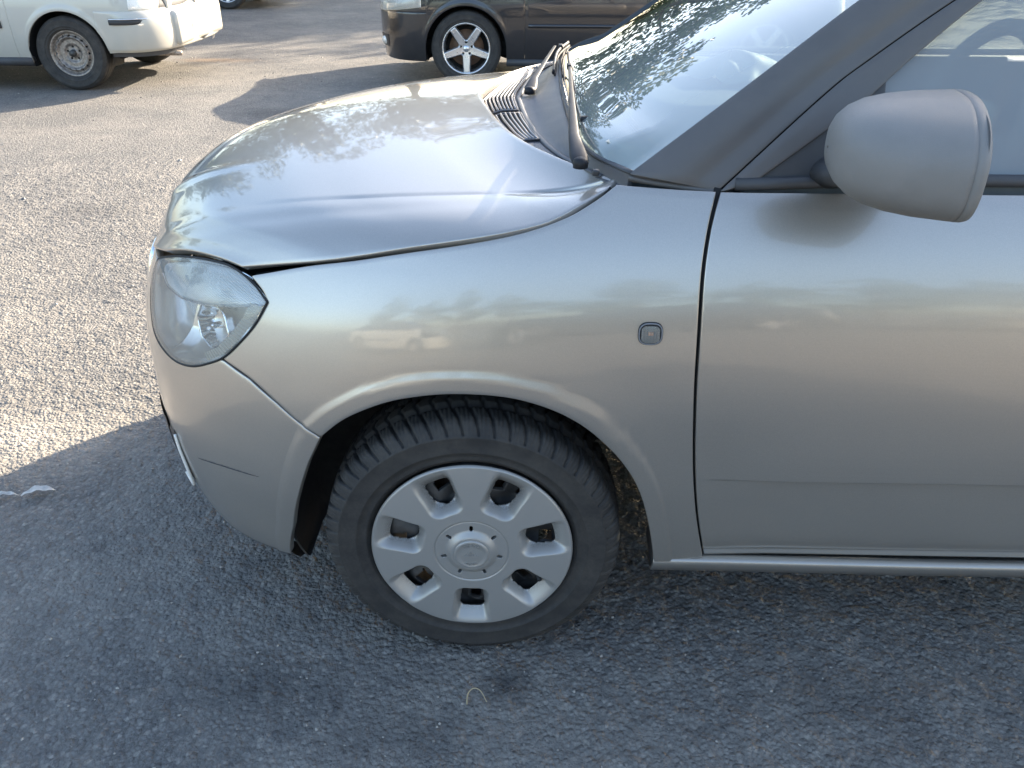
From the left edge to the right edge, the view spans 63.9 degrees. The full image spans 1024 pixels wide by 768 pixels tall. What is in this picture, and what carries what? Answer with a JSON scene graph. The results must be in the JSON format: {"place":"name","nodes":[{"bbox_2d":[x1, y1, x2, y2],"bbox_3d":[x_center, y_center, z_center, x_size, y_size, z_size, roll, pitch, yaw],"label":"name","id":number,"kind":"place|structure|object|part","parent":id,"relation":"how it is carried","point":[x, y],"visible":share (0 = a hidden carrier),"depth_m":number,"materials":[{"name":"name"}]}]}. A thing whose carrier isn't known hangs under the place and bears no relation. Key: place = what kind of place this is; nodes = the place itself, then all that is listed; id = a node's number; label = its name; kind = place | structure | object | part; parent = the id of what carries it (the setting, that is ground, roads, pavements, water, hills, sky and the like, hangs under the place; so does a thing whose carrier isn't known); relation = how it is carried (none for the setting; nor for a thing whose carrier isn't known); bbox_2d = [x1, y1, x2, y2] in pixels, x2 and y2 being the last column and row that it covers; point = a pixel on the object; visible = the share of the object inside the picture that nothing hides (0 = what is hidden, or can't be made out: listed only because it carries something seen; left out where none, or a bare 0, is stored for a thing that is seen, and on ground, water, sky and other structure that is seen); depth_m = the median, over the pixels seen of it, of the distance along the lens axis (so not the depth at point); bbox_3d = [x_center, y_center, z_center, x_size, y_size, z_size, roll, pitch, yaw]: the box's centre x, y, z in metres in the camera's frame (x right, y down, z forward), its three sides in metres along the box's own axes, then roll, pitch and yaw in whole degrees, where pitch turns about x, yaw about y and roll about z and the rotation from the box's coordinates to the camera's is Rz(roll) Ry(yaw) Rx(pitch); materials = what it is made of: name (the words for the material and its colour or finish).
{"place":"outdoors","nodes":[
{"label":"outdoors","id":0,"kind":"place"},
{"bbox_2d":[0,0,1023,767],"bbox_3d":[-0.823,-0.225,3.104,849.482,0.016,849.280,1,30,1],"label":"asphalt ground","id":1,"kind":"structure","parent":0,"point":[958,706],"depth_m":1.83,"materials":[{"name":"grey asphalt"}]},
{"bbox_2d":[0,485,54,495],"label":"dry leaf","id":2,"kind":"object","parent":1,"relation":"on","point":[38,487],"visible":1,"depth_m":2.19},
{"bbox_2d":[0,0,222,89],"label":"white saloon","id":3,"kind":"object","parent":1,"relation":"on","point":[80,44],"visible":1,"depth_m":6.98,"materials":[{"name":"paint"}]},
{"bbox_2d":[0,0,19,56],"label":"rear door","id":4,"kind":"structure","parent":3,"relation":"in","point":[8,48],"depth_m":6.93,"materials":[{"name":"white paint"}]},
{"bbox_2d":[218,0,245,8],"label":"dark hatchback","id":5,"kind":"object","parent":1,"relation":"on","point":[229,4],"visible":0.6,"depth_m":13.09,"materials":[{"name":"black rubber"}]},
{"bbox_2d":[466,688,486,703],"bbox_3d":[-0.070,0.619,1.628,0.041,0.010,0.034,1,30,1],"label":"straw stalk","id":6,"kind":"object","parent":1,"relation":"on","point":[468,693],"visible":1,"depth_m":1.63,"materials":[{"name":"beige plant"}]},
{"bbox_2d":[146,0,1023,645],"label":"silver hatchback","id":7,"kind":"object","parent":1,"relation":"on","point":[424,344],"visible":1,"depth_m":1.43,"materials":[{"name":"beige paint"}]},
{"bbox_2d":[680,49,776,83],"bbox_3d":[0.569,-0.809,2.070,0.275,0.068,0.193,1,30,1],"label":"white cloth","id":8,"kind":"object","parent":7,"relation":"in","point":[734,66],"visible":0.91,"depth_m":2.04,"materials":[{"name":"beige fabric"}]},
{"bbox_3d":[0.826,0.031,1.439,1.039,0.714,0.110,1,30,1],"label":"front door","id":9,"kind":"part","parent":7,"relation":"part of","materials":[{"name":"silver metal"}]},
{"bbox_2d":[380,0,845,76],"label":"dark hatchback","id":10,"kind":"object","parent":1,"relation":"on","point":[459,37],"visible":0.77,"depth_m":7.14,"materials":[{"name":"grey paint"}]},
{"bbox_3d":[0.638,-3.203,7.095,1.049,0.799,0.088,1,30,1],"label":"front door","id":11,"kind":"part","parent":10,"relation":"part of","materials":[{"name":"grey paint"}]},
{"bbox_3d":[1.581,-3.199,7.076,0.836,0.817,0.101,1,30,1],"label":"rear door","id":12,"kind":"part","parent":10,"relation":"part of","materials":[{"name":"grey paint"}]}
]}

